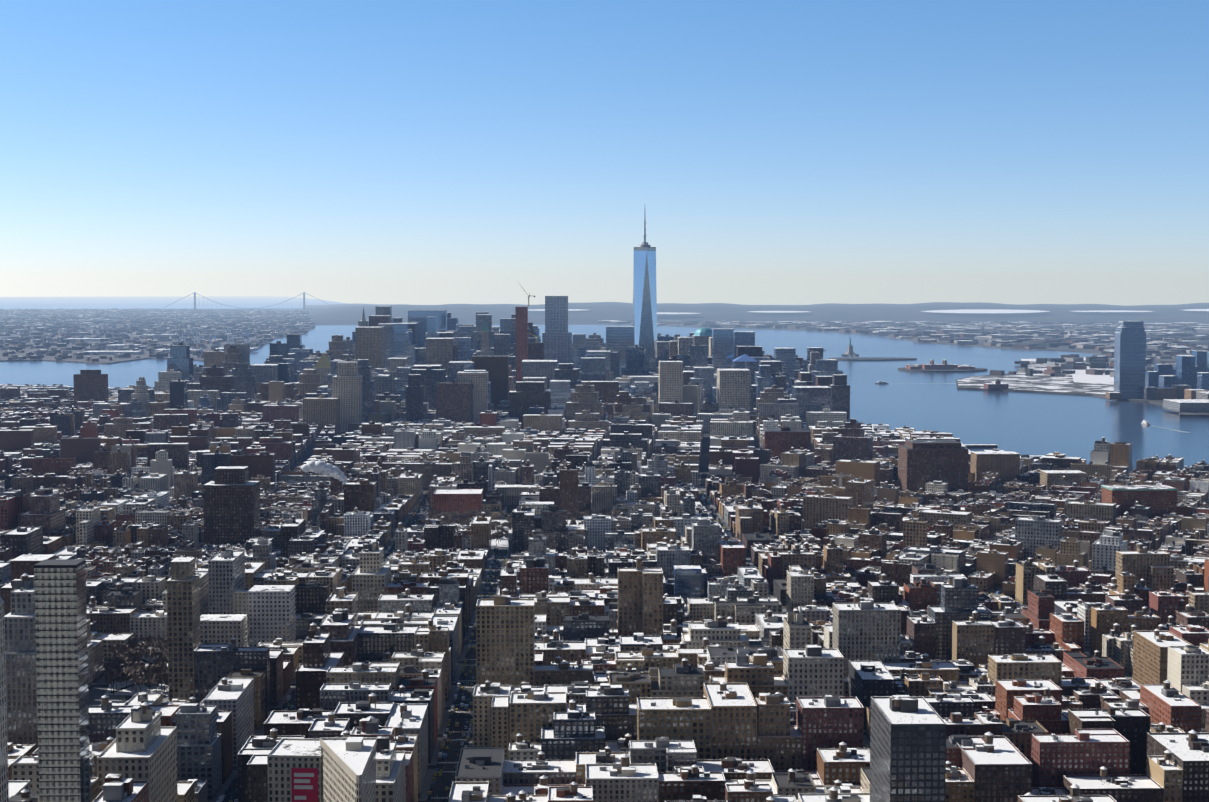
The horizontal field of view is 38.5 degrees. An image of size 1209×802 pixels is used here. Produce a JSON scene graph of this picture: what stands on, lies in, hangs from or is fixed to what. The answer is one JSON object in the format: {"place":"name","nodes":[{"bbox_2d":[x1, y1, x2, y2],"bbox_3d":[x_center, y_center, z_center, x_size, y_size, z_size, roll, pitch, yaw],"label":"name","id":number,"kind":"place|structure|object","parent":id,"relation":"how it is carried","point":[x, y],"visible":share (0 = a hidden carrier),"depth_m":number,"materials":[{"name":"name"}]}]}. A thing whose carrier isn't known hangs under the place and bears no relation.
{"place":"outdoors","nodes":[
{"label":"outdoors","id":0,"kind":"place"},
{"bbox_2d":[0,313,309,363],"bbox_3d":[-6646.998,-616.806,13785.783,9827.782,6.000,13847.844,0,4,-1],"label":"brooklyn ground","id":1,"kind":"structure","parent":0,"point":[146,354],"depth_m":8254.96,"materials":[{"name":"grey"}]},
{"bbox_2d":[63,328,257,354],"bbox_3d":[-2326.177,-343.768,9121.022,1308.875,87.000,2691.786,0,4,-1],"label":"port cranes","id":2,"kind":"object","parent":1,"relation":"on","point":[123,346],"visible":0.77,"depth_m":8581.29,"materials":[{"name":"paint"}]},
{"bbox_2d":[301,460,347,484],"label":"steam plume","id":3,"kind":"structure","parent":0,"point":[325,469],"depth_m":2320.20,"materials":[{"name":"white"}]},
{"bbox_2d":[0,296,1208,469],"bbox_3d":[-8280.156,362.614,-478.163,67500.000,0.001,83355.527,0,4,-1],"label":"water","id":4,"kind":"structure","parent":0,"point":[1031,423],"depth_m":5431.89,"materials":[{"name":"blue liquid"}]},
{"bbox_2d":[142,292,334,311],"bbox_3d":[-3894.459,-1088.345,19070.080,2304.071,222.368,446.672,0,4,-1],"label":"suspension bridge","id":5,"kind":"structure","parent":4,"relation":"on","point":[303,308],"depth_m":19040.60,"materials":[{"name":"paint"}]},
{"bbox_2d":[823,349,1150,424],"bbox_3d":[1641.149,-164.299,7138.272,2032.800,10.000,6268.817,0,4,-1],"label":"boats","id":6,"kind":"object","parent":4,"relation":"on","point":[1144,422],"visible":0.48,"depth_m":5621.33,"materials":[{"name":"paint"}]},
{"bbox_2d":[917,383,1185,431],"bbox_3d":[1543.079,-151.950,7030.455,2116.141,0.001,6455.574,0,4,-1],"label":"boat wakes","id":7,"kind":"object","parent":4,"relation":"on","point":[955,383],"visible":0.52,"depth_m":5645.91,"materials":[{"name":"liquid"}]},
{"bbox_2d":[0,0,1208,305],"label":"sky","id":8,"kind":"structure","parent":0,"point":[409,152],"materials":[{"name":"blue"}]},
{"bbox_2d":[93,433,1204,801],"bbox_3d":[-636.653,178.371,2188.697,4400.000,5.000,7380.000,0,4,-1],"label":"street","id":9,"kind":"structure","parent":0,"point":[449,763],"depth_m":1395.77,"materials":[{"name":"grey asphalt"}]},
{"bbox_2d":[105,656,168,694],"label":"park ground","id":10,"kind":"structure","parent":9,"relation":"on","point":[128,690],"depth_m":1387.95,"materials":[{"name":"white snow"}]},
{"bbox_2d":[104,630,205,694],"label":"trees","id":11,"kind":"object","parent":10,"relation":"on","point":[138,671],"visible":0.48,"depth_m":1414.45,"materials":[{"name":"brown plant"}]},
{"bbox_2d":[236,509,724,798],"bbox_3d":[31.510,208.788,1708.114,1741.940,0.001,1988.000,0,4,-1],"label":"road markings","id":12,"kind":"object","parent":9,"relation":"on","point":[461,699],"visible":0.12,"depth_m":1314.42,"materials":[{"name":"white paint"}]},
{"bbox_2d":[423,519,583,546],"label":"park ground","id":13,"kind":"structure","parent":9,"relation":"on","point":[504,542],"depth_m":2253.62,"materials":[{"name":"white snow"}]},
{"bbox_2d":[416,507,651,545],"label":"trees","id":14,"kind":"object","parent":13,"relation":"on","point":[464,519],"visible":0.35,"depth_m":2297.38,"materials":[{"name":"brown plant"}]},
{"bbox_2d":[74,488,1091,801],"bbox_3d":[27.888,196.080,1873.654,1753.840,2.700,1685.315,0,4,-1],"label":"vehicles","id":15,"kind":"object","parent":9,"relation":"on","point":[492,578],"visible":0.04,"depth_m":1461.29,"materials":[{"name":"paint"}]},
{"bbox_2d":[0,208,1208,801],"bbox_3d":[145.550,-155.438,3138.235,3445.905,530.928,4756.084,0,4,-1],"label":"skyscrapers","id":16,"kind":"structure","parent":9,"relation":"on","point":[344,768],"depth_m":3729.69,"materials":[{"name":"glass"}]},
{"bbox_2d":[0,333,1208,801],"bbox_3d":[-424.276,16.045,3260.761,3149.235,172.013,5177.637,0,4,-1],"label":"city buildings","id":17,"kind":"structure","parent":9,"relation":"on","point":[610,667],"depth_m":1575.21,"materials":[{"name":"paint"}]},
{"bbox_2d":[72,473,1204,801],"bbox_3d":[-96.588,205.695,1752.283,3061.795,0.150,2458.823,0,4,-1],"label":"sidewalks","id":18,"kind":"structure","parent":9,"relation":"on","point":[96,693],"depth_m":1405.56,"materials":[{"name":"paint"}]},
{"bbox_2d":[508,532,512,551],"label":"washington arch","id":19,"kind":"structure","parent":18,"relation":"on","point":[510,542],"depth_m":2094.22,"materials":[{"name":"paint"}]},
{"bbox_2d":[964,444,1043,458],"bbox_3d":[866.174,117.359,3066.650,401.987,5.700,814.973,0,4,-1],"label":"hudson piers","id":20,"kind":"structure","parent":9,"relation":"on","point":[989,446],"depth_m":3454.79,"materials":[{"name":"paint"}]},
{"bbox_2d":[305,302,1208,324],"bbox_3d":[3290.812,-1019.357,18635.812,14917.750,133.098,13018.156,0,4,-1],"label":"hills","id":21,"kind":"structure","parent":0,"point":[592,312],"depth_m":14705.59,"materials":[{"name":"grey"}]},
{"bbox_2d":[528,309,1208,313],"bbox_3d":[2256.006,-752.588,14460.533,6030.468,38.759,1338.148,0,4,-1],"label":"snow fields","id":22,"kind":"structure","parent":0,"point":[985,311],"depth_m":14361.19,"materials":[{"name":"white snow"}]},
{"bbox_2d":[829,357,916,360],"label":"island","id":23,"kind":"structure","parent":0,"point":[868,359],"depth_m":7364.57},
{"bbox_2d":[841,336,858,356],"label":"statue of liberty","id":24,"kind":"object","parent":23,"relation":"on","point":[849,353],"visible":1,"depth_m":7548.03,"materials":[{"name":"paint"}]},
{"bbox_2d":[617,324,1208,416],"bbox_3d":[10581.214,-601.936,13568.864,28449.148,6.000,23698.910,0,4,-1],"label":"shore ground","id":25,"kind":"structure","parent":0,"point":[1156,361],"depth_m":8254.95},
{"bbox_2d":[0,308,1208,376],"bbox_3d":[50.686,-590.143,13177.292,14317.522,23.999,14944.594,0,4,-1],"label":"shore blocks","id":26,"kind":"structure","parent":25,"relation":"on","point":[1180,338],"depth_m":11018.82,"materials":[{"name":"paint"}]},
{"bbox_2d":[906,359,974,369],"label":"island buildings","id":27,"kind":"structure","parent":0,"point":[933,366],"depth_m":6435.53,"materials":[{"name":"brick"}]},
{"bbox_2d":[898,367,986,372],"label":"island","id":28,"kind":"structure","parent":0,"point":[942,371],"depth_m":6370.68,"materials":[{"name":"grey"}]},
{"bbox_2d":[957,357,1113,395],"bbox_3d":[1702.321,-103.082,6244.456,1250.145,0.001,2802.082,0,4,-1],"label":"waterfront park","id":29,"kind":"structure","parent":0,"point":[1018,380],"depth_m":5615.99,"materials":[{"name":"white snow"}]},
{"bbox_2d":[1021,357,1085,360],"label":"warehouse","id":30,"kind":"structure","parent":29,"relation":"on","point":[1035,359],"depth_m":7290.23,"materials":[{"name":"white"}]},
{"bbox_2d":[1072,362,1113,383],"bbox_3d":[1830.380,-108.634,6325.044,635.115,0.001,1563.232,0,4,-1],"label":"snowy ground","id":31,"kind":"structure","parent":0,"point":[1080,376],"depth_m":5910.65,"materials":[{"name":"white snow"}]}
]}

